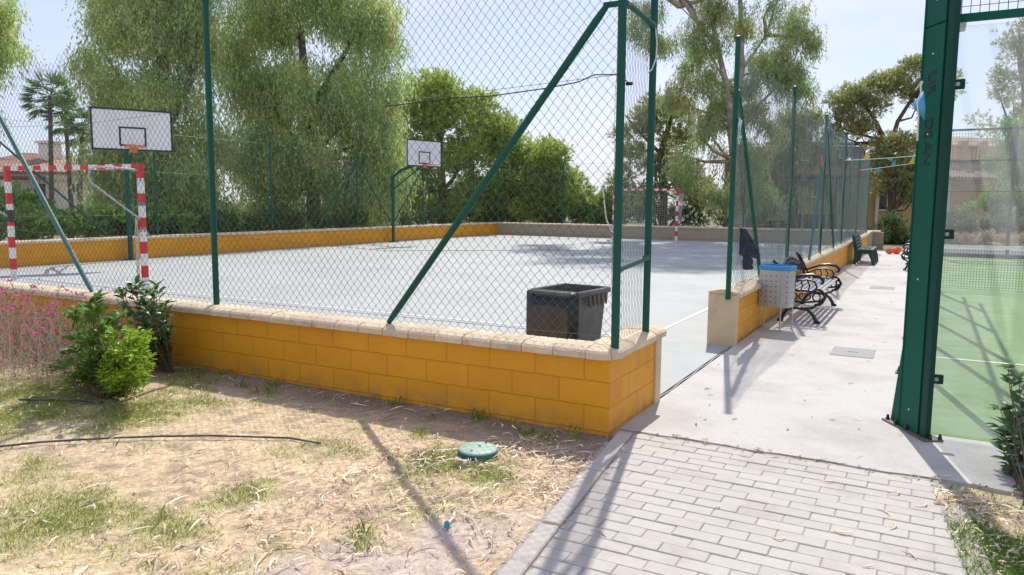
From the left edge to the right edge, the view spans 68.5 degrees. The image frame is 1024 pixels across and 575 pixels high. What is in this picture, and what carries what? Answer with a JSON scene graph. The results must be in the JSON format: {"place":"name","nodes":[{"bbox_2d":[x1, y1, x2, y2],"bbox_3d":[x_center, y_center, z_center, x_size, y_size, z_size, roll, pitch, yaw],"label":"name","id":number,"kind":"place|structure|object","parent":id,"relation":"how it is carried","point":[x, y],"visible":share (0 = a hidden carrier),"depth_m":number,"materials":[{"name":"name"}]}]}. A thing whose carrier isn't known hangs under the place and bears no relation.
{"place":"outdoors","nodes":[
{"label":"outdoors","id":0,"kind":"place"},
{"bbox_2d":[0,140,151,211],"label":"cream house","id":1,"kind":"structure","parent":0,"point":[46,177],"depth_m":48.98,"materials":[{"name":"beige concrete"}]},
{"bbox_2d":[34,184,45,198],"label":"window","id":2,"kind":"structure","parent":1,"relation":"in","point":[41,186],"depth_m":48.69,"materials":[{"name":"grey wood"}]},
{"bbox_2d":[72,183,83,192],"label":"window","id":3,"kind":"structure","parent":1,"relation":"in","point":[75,190],"depth_m":48.99,"materials":[{"name":"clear glass"}]},
{"bbox_2d":[0,234,828,398],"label":"court floor","id":4,"kind":"structure","parent":0,"point":[677,295],"depth_m":14.69,"materials":[{"name":"concrete"}]},
{"bbox_2d":[0,164,148,288],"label":"football goal","id":5,"kind":"object","parent":4,"relation":"on","point":[141,212],"visible":0.84,"depth_m":12.58,"materials":[{"name":"white paint"}]},
{"bbox_2d":[89,106,173,259],"bbox_3d":[-8.975,-2.304,17.429,2.243,3.512,1.734,4,7,29],"label":"basketball stand","id":6,"kind":"object","parent":4,"relation":"on","point":[104,139],"visible":0.83,"depth_m":16.93,"materials":[{"name":"green paint"}]},
{"bbox_2d":[3,235,804,333],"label":"court markings","id":7,"kind":"object","parent":4,"relation":"on","point":[387,312],"visible":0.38,"depth_m":10.68,"materials":[{"name":"paint"}]},
{"bbox_2d":[389,139,441,241],"bbox_3d":[-3.623,-3.411,26.879,2.153,3.658,1.394,2,7,14],"label":"basketball stand","id":8,"kind":"object","parent":4,"relation":"on","point":[423,156],"visible":0.9,"depth_m":26.75,"materials":[{"name":"green paint"}]},
{"bbox_2d":[526,283,610,340],"bbox_3d":[0.445,0.410,6.063,0.473,0.823,0.631,5,8,35],"label":"wheelie bin","id":9,"kind":"object","parent":4,"relation":"on","point":[571,307],"visible":0.47,"depth_m":5.84,"materials":[{"name":"grey plastic"}]},
{"bbox_2d":[612,189,683,240],"bbox_3d":[5.571,-3.003,30.869,2.760,2.081,0.857,4,7,29],"label":"football goal","id":10,"kind":"object","parent":4,"relation":"on","point":[677,221],"visible":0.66,"depth_m":30.48,"materials":[{"name":"white paint"}]},
{"bbox_2d":[0,338,1023,574],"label":"lawn","id":11,"kind":"structure","parent":0,"point":[419,566],"depth_m":4.06,"materials":[{"name":"beige soil"}]},
{"bbox_2d":[18,398,102,402],"bbox_3d":[-3.358,0.843,5.600,0.633,0.030,0.032,1,6,2],"label":"irrigation hose","id":12,"kind":"object","parent":11,"relation":"on","point":[48,399],"visible":1,"depth_m":5.60,"materials":[{"name":"black rubber"}]},
{"bbox_2d":[0,275,172,389],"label":"gaura plant","id":13,"kind":"object","parent":11,"relation":"on","point":[44,347],"visible":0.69,"depth_m":6.59,"materials":[{"name":"pink plant"}]},
{"bbox_2d":[39,288,133,399],"bbox_3d":[-3.287,0.436,5.813,1.226,0.882,0.585,8,10,49],"label":"laurel shrub","id":14,"kind":"object","parent":11,"relation":"on","point":[88,363],"visible":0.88,"depth_m":5.71,"materials":[{"name":"green plant"}]},
{"bbox_2d":[91,324,156,402],"bbox_3d":[-2.837,0.577,5.499,0.413,0.694,1.076,-4,8,-34],"label":"box shrub","id":15,"kind":"object","parent":11,"relation":"on","point":[126,374],"visible":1,"depth_m":5.39,"materials":[{"name":"green plant"}]},
{"bbox_2d":[112,274,181,372],"bbox_3d":[-3.222,0.317,6.610,0.906,0.881,0.434,5,8,37],"label":"laurel shrub","id":16,"kind":"object","parent":11,"relation":"on","point":[150,321],"visible":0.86,"depth_m":6.54,"materials":[{"name":"green plant"}]},
{"bbox_2d":[0,435,320,447],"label":"irrigation hose","id":17,"kind":"object","parent":11,"relation":"on","point":[66,440],"visible":1,"depth_m":4.76,"materials":[{"name":"black rubber"}]},
{"bbox_2d":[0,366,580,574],"bbox_3d":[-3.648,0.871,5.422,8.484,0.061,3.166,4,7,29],"label":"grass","id":18,"kind":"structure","parent":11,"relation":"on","point":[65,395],"depth_m":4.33,"materials":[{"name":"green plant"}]},
{"bbox_2d":[444,521,449,528],"bbox_3d":[-0.303,1.105,3.505,0.030,0.033,0.028,4,7,29],"label":"bottle cap","id":19,"kind":"object","parent":11,"relation":"on","point":[446,524],"visible":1,"depth_m":3.49,"materials":[{"name":"blue plastic"}]},
{"bbox_2d":[453,456,468,462],"bbox_3d":[-0.297,1.001,4.361,0.089,0.015,0.041,4,7,29],"label":"tissue","id":20,"kind":"object","parent":11,"relation":"on","point":[460,459],"visible":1,"depth_m":4.36,"materials":[{"name":"paper"}]},
{"bbox_2d":[458,442,497,461],"bbox_3d":[-0.207,0.997,4.556,0.250,0.068,0.250,4,7,29],"label":"valve box","id":21,"kind":"object","parent":11,"relation":"on","point":[472,451],"visible":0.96,"depth_m":4.49,"materials":[{"name":"green plastic"}]},
{"bbox_2d":[23,360,965,555],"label":"weeds","id":22,"kind":"object","parent":11,"relation":"on","point":[477,415],"visible":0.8,"depth_m":5.05,"materials":[{"name":"green plant"}]},
{"bbox_2d":[0,345,1023,574],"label":"dry straw","id":23,"kind":"object","parent":11,"relation":"on","point":[259,442],"visible":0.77,"depth_m":4.16,"materials":[{"name":"beige plant"}]},
{"bbox_2d":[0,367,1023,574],"bbox_3d":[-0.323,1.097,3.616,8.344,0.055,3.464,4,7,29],"label":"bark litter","id":24,"kind":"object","parent":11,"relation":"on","point":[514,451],"visible":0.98,"depth_m":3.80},
{"bbox_2d":[497,431,631,574],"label":"path kerb","id":25,"kind":"structure","parent":11,"relation":"on","point":[527,553],"depth_m":3.65,"materials":[{"name":"concrete"}]},
{"bbox_2d":[936,483,1023,574],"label":"lush grass","id":26,"kind":"structure","parent":11,"relation":"on","point":[1003,551],"depth_m":3.37,"materials":[{"name":"green plant"}]},
{"bbox_2d":[0,0,1023,204],"label":"sky","id":27,"kind":"structure","parent":0,"point":[863,36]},
{"bbox_2d":[2,203,1023,258],"bbox_3d":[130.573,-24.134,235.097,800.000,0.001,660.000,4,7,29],"label":"ground","id":28,"kind":"structure","parent":0,"point":[892,246],"depth_m":43.68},
{"bbox_2d":[0,0,46,144],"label":"weeping tree","id":29,"kind":"object","parent":28,"relation":"on","point":[9,45],"visible":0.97,"depth_m":20.06,"materials":[{"name":"green plant"}]},
{"bbox_2d":[18,69,78,207],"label":"palm tree","id":30,"kind":"object","parent":28,"relation":"on","point":[50,116],"visible":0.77,"depth_m":41.87,"materials":[{"name":"green plant"}]},
{"bbox_2d":[40,93,85,211],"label":"palm tree","id":31,"kind":"object","parent":28,"relation":"on","point":[69,180],"visible":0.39,"depth_m":43.92,"materials":[{"name":"green plant"}]},
{"bbox_2d":[60,108,90,208],"bbox_3d":[-22.901,-6.399,40.256,2.145,6.323,2.103,4,7,29],"label":"palm tree","id":32,"kind":"object","parent":28,"relation":"on","point":[72,117],"visible":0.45,"depth_m":39.71,"materials":[{"name":"green plant"}]},
{"bbox_2d":[0,180,200,240],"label":"hedge","id":33,"kind":"object","parent":28,"relation":"on","point":[66,219],"visible":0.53,"depth_m":19.34,"materials":[{"name":"green plant"}]},
{"bbox_2d":[52,0,254,235],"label":"weeping tree","id":34,"kind":"object","parent":28,"relation":"on","point":[172,100],"visible":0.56,"depth_m":24.85,"materials":[{"name":"green plant"}]},
{"bbox_2d":[0,222,496,267],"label":"block wall","id":35,"kind":"structure","parent":28,"relation":"on","point":[335,240],"depth_m":21.43,"materials":[{"name":"yellow brick"}]},
{"bbox_2d":[0,119,494,239],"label":"chain link fence","id":36,"kind":"object","parent":35,"relation":"on","point":[155,181],"visible":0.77,"depth_m":22.88,"materials":[{"name":"green metal"}]},
{"bbox_2d":[59,199,447,236],"bbox_3d":[-7.570,-2.288,26.610,1.780,1.722,17.162,4,7,29],"label":"hedge","id":37,"kind":"object","parent":28,"relation":"on","point":[222,220],"visible":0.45,"depth_m":24.81,"materials":[{"name":"green plant"}]},
{"bbox_2d":[197,0,427,231],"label":"weeping tree","id":38,"kind":"object","parent":28,"relation":"on","point":[239,84],"visible":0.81,"depth_m":29.22,"materials":[{"name":"green plant"}]},
{"bbox_2d":[0,281,666,435],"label":"block wall","id":39,"kind":"structure","parent":28,"relation":"on","point":[599,387],"depth_m":5.57,"materials":[{"name":"yellow paint"}]},
{"bbox_2d":[0,0,657,348],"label":"chain link fence","id":40,"kind":"object","parent":39,"relation":"on","point":[651,23],"visible":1,"depth_m":5.63,"materials":[{"name":"green metal"}]},
{"bbox_2d":[602,186,612,231],"bbox_3d":[0.628,-0.502,4.875,0.110,0.315,0.015,6,8,40],"label":"cord","id":41,"kind":"object","parent":40,"relation":"hanging from","point":[605,210],"visible":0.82,"depth_m":4.89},
{"bbox_2d":[648,28,657,72],"bbox_3d":[0.973,-1.667,5.207,0.068,0.358,0.049,4,7,29],"label":"cord","id":42,"kind":"object","parent":40,"relation":"hanging from","point":[656,50],"visible":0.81,"depth_m":5.20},
{"bbox_2d":[384,66,529,223],"bbox_3d":[-3.169,-6.780,37.282,8.039,8.318,5.306,-3,7,-28],"label":"pine tree","id":43,"kind":"object","parent":28,"relation":"on","point":[446,120],"visible":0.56,"depth_m":36.47,"materials":[{"name":"green plant"}]},
{"bbox_2d":[457,116,546,222],"bbox_3d":[-0.346,-5.912,39.140,5.370,6.226,4.166,4,7,29],"label":"pine tree","id":44,"kind":"object","parent":28,"relation":"on","point":[523,153],"visible":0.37,"depth_m":38.24,"materials":[{"name":"green plant"}]},
{"bbox_2d":[385,186,652,222],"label":"trees","id":45,"kind":"object","parent":28,"relation":"on","point":[495,218],"visible":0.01,"depth_m":61.39,"materials":[{"name":"green plant"}]},
{"bbox_2d":[500,133,642,223],"bbox_3d":[2.988,-5.243,38.121,7.151,5.207,3.190,1,6,3],"label":"pine tree","id":46,"kind":"object","parent":28,"relation":"on","point":[551,197],"visible":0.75,"depth_m":37.45,"materials":[{"name":"green plant"}]},
{"bbox_2d":[402,203,771,226],"bbox_3d":[3.457,-3.513,38.043,19.287,1.653,1.870,0,6,0],"label":"hedge","id":47,"kind":"object","parent":28,"relation":"on","point":[559,220],"visible":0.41,"depth_m":37.79,"materials":[{"name":"green plant"}]},
{"bbox_2d":[603,90,724,225],"bbox_3d":[7.867,-6.262,38.001,6.570,7.328,3.013,2,7,10],"label":"pine tree","id":48,"kind":"object","parent":28,"relation":"on","point":[664,137],"visible":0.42,"depth_m":37.70,"materials":[{"name":"green plant"}]},
{"bbox_2d":[497,222,883,248],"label":"block wall","id":49,"kind":"structure","parent":28,"relation":"on","point":[700,233],"depth_m":31.10,"materials":[{"name":"stone"}]},
{"bbox_2d":[498,157,883,229],"bbox_3d":[6.363,-3.892,31.031,16.051,2.822,0.075,4,7,29],"label":"chain link fence","id":50,"kind":"object","parent":49,"relation":"on","point":[654,178],"visible":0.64,"depth_m":31.30,"materials":[{"name":"green metal"}]},
{"bbox_2d":[616,0,828,226],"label":"gum tree","id":51,"kind":"object","parent":28,"relation":"on","point":[718,112],"visible":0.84,"depth_m":34.72,"materials":[{"name":"green plant"}]},
{"bbox_2d":[707,232,869,348],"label":"block wall","id":52,"kind":"structure","parent":28,"relation":"on","point":[735,319],"depth_m":8.53,"materials":[{"name":"yellow paint"}]},
{"bbox_2d":[725,35,871,299],"bbox_3d":[7.058,-2.151,16.339,0.156,2.718,19.792,4,7,29],"label":"chain link fence","id":53,"kind":"object","parent":52,"relation":"on","point":[739,107],"visible":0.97,"depth_m":10.98,"materials":[{"name":"green metal"}]},
{"bbox_2d":[738,118,741,143],"bbox_3d":[2.329,-1.597,7.691,0.026,0.275,0.140,4,7,29],"label":"paper mask","id":54,"kind":"object","parent":53,"relation":"attached to","point":[740,123],"visible":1,"depth_m":7.67,"materials":[{"name":"paper"}]},
{"bbox_2d":[739,228,760,269],"bbox_3d":[2.660,-0.435,8.317,0.098,0.473,1.028,4,7,29],"label":"jacket","id":55,"kind":"object","parent":53,"relation":"hanging from","point":[748,250],"visible":1,"depth_m":8.08,"materials":[{"name":"blue fabric"}]},
{"bbox_2d":[845,151,914,160],"bbox_3d":[8.132,-2.850,16.283,0.050,0.307,2.505,-2,7,-18],"label":"bunting","id":56,"kind":"object","parent":53,"relation":"hanging from","point":[866,157],"visible":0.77,"depth_m":16.78,"materials":[{"name":"multicoloured fabric"}]},
{"bbox_2d":[858,155,914,173],"bbox_3d":[10.038,-3.220,19.749,0.053,0.450,2.780,-1,7,-13],"label":"bunting","id":57,"kind":"object","parent":53,"relation":"hanging from","point":[893,163],"visible":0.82,"depth_m":19.77},
{"bbox_2d":[743,100,840,228],"bbox_3d":[14.377,-6.323,39.277,5.021,7.210,3.694,-4,8,-31],"label":"leafy tree","id":58,"kind":"object","parent":28,"relation":"on","point":[818,113],"visible":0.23,"depth_m":38.69,"materials":[{"name":"green plant"}]},
{"bbox_2d":[723,142,878,228],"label":"red building","id":59,"kind":"structure","parent":28,"relation":"on","point":[758,223],"depth_m":43.73,"materials":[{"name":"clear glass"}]},
{"bbox_2d":[839,148,849,158],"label":"window","id":60,"kind":"structure","parent":59,"relation":"in","point":[839,148],"depth_m":43.63,"materials":[{"name":"grey glass"}]},
{"bbox_2d":[834,176,911,229],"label":"yellow building","id":61,"kind":"structure","parent":28,"relation":"on","point":[879,210],"depth_m":40.05,"materials":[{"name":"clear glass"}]},
{"bbox_2d":[879,192,887,210],"bbox_3d":[19.712,-4.653,39.971,0.541,1.126,0.100,0,6,0],"label":"window","id":62,"kind":"structure","parent":61,"relation":"in","point":[885,199],"depth_m":39.96,"materials":[{"name":"grey glass"}]},
{"bbox_2d":[818,53,968,229],"bbox_3d":[18.610,-6.988,37.163,7.037,9.034,2.955,1,6,1],"label":"pine tree","id":63,"kind":"object","parent":28,"relation":"on","point":[894,181],"visible":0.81,"depth_m":36.69,"materials":[{"name":"green plant"}]},
{"bbox_2d":[861,209,955,243],"bbox_3d":[16.130,-2.433,30.972,3.859,1.592,1.856,0,6,-2],"label":"round bush","id":64,"kind":"object","parent":28,"relation":"on","point":[897,231],"visible":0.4,"depth_m":30.65,"materials":[{"name":"green plant"}]},
{"bbox_2d":[944,248,1023,254],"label":"tennis net","id":65,"kind":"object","parent":28,"relation":"on","point":[1011,252],"depth_m":23.25,"materials":[{"name":"white fabric"}]},
{"bbox_2d":[945,210,1023,239],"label":"hedge","id":66,"kind":"object","parent":28,"relation":"on","point":[1000,221],"visible":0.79,"depth_m":33.88,"materials":[{"name":"green plant"}]},
{"bbox_2d":[945,227,1023,244],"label":"dry border","id":67,"kind":"object","parent":28,"relation":"on","point":[984,238],"visible":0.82,"depth_m":30.80,"materials":[{"name":"plant"}]},
{"bbox_2d":[954,178,1023,230],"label":"round bush","id":68,"kind":"object","parent":28,"relation":"on","point":[990,202],"visible":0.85,"depth_m":35.80,"materials":[{"name":"green plant"}]},
{"bbox_2d":[961,17,1023,219],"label":"pine tree","id":69,"kind":"object","parent":28,"relation":"on","point":[1018,52],"visible":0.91,"depth_m":43.87,"materials":[{"name":"green plant"}]},
{"bbox_2d":[976,109,1023,220],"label":"leafy tree","id":70,"kind":"object","parent":28,"relation":"on","point":[1006,122],"visible":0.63,"depth_m":37.88,"materials":[{"name":"green plant"}]},
{"bbox_2d":[985,363,1023,505],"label":"pittosporum shrub","id":71,"kind":"object","parent":28,"relation":"on","point":[1014,464],"visible":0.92,"depth_m":4.21,"materials":[{"name":"green plant"}]},
{"bbox_2d":[493,430,994,574],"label":"path","id":72,"kind":"structure","parent":0,"point":[664,485],"depth_m":3.59,"materials":[{"name":"grey concrete"}]},
{"bbox_2d":[619,251,1023,495],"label":"walkway","id":73,"kind":"structure","parent":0,"point":[768,394],"depth_m":5.85,"materials":[{"name":"concrete"}]},
{"bbox_2d":[302,243,987,488],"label":"fallen leaves","id":74,"kind":"object","parent":73,"relation":"on","point":[788,428],"visible":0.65,"depth_m":4.62,"materials":[{"name":"brown plant"}]},
{"bbox_2d":[660,346,730,396],"bbox_3d":[1.751,0.733,6.923,0.028,0.001,2.600,4,7,29],"label":"floor joint","id":75,"kind":"object","parent":73,"relation":"on","point":[693,373],"visible":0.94,"depth_m":6.62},
{"bbox_2d":[758,264,796,331],"bbox_3d":[3.186,0.115,9.048,0.400,0.777,0.330,5,8,37],"label":"litter bin","id":76,"kind":"object","parent":73,"relation":"on","point":[777,288],"visible":1,"depth_m":8.92,"materials":[{"name":"metal"}]},
{"bbox_2d":[772,252,841,323],"bbox_3d":[4.114,-0.036,10.409,0.678,0.797,1.975,4,7,29],"label":"ornate bench","id":77,"kind":"object","parent":73,"relation":"on","point":[816,286],"visible":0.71,"depth_m":10.23,"materials":[{"name":"black metal"}]},
{"bbox_2d":[829,346,875,358],"bbox_3d":[3.483,0.664,7.676,0.400,0.016,0.500,4,7,29],"label":"inspection cover","id":78,"kind":"object","parent":73,"relation":"on","point":[854,352],"visible":1,"depth_m":7.65,"materials":[{"name":"grey metal"}]},
{"bbox_2d":[852,233,877,264],"bbox_3d":[9.193,-1.015,19.547,0.570,0.740,1.700,4,7,29],"label":"slatted bench","id":79,"kind":"object","parent":73,"relation":"on","point":[870,251],"visible":1,"depth_m":19.00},
{"bbox_2d":[870,286,894,289],"bbox_3d":[6.738,0.006,13.683,0.400,0.016,0.500,4,7,29],"label":"inspection cover","id":80,"kind":"object","parent":73,"relation":"on","point":[881,287],"visible":1,"depth_m":13.67,"materials":[{"name":"grey metal"}]},
{"bbox_2d":[901,240,909,269],"bbox_3d":[9.746,-0.863,18.049,0.678,0.797,1.975,4,7,29],"label":"ornate bench","id":81,"kind":"object","parent":73,"relation":"on","point":[905,252],"visible":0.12,"depth_m":17.34,"materials":[{"name":"black metal"}]},
{"bbox_2d":[881,0,1023,441],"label":"padel enclosure","id":82,"kind":"object","parent":73,"relation":"on","point":[918,378],"visible":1,"depth_m":4.79,"materials":[{"name":"green paint"}]},
{"bbox_2d":[912,81,924,140],"bbox_3d":[2.536,-1.104,4.709,0.045,0.368,0.111,-2,7,-21],"label":"pennant","id":83,"kind":"object","parent":82,"relation":"attached to","point":[918,105],"visible":1,"depth_m":4.69,"materials":[{"name":"blue fabric"}]},
{"bbox_2d":[960,22,966,31],"bbox_3d":[3.638,-2.109,6.137,0.127,0.168,0.220,4,7,29],"label":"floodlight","id":84,"kind":"object","parent":82,"relation":"attached to","point":[963,27],"visible":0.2,"depth_m":6.04,"materials":[{"name":"white"}]},
{"bbox_2d":[943,127,1023,258],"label":"padel enclosure","id":85,"kind":"object","parent":73,"relation":"on","point":[1014,160],"visible":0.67,"depth_m":21.31,"materials":[{"name":"green paint"}]},
{"bbox_2d":[885,248,893,253],"bbox_3d":[11.567,-1.110,23.023,0.256,0.196,0.116,4,7,29],"label":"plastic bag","id":86,"kind":"object","parent":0,"point":[889,251],"visible":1,"depth_m":22.99,"materials":[{"name":"plastic"}]},
{"bbox_2d":[893,247,901,253],"bbox_3d":[11.797,-1.127,23.042,0.267,0.229,0.134,4,7,29],"label":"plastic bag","id":87,"kind":"object","parent":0,"point":[897,250],"visible":1,"depth_m":23.00,"materials":[{"name":"plastic"}]},
{"bbox_2d":[865,137,1020,230],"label":"terraced house","id":88,"kind":"structure","parent":0,"point":[957,198],"depth_m":46.04,"materials":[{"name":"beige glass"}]},
{"bbox_2d":[931,256,1023,444],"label":"turf","id":89,"kind":"structure","parent":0,"point":[982,324],"depth_m":8.10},
{"bbox_2d":[936,263,1023,365],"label":"turf markings","id":90,"kind":"object","parent":89,"relation":"on","point":[977,360],"depth_m":7.29,"materials":[{"name":"paint"}]},
{"bbox_2d":[941,244,1023,291],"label":"padel net","id":91,"kind":"object","parent":89,"relation":"on","point":[972,247],"visible":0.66,"depth_m":13.17,"materials":[{"name":"black fabric"}]}
]}

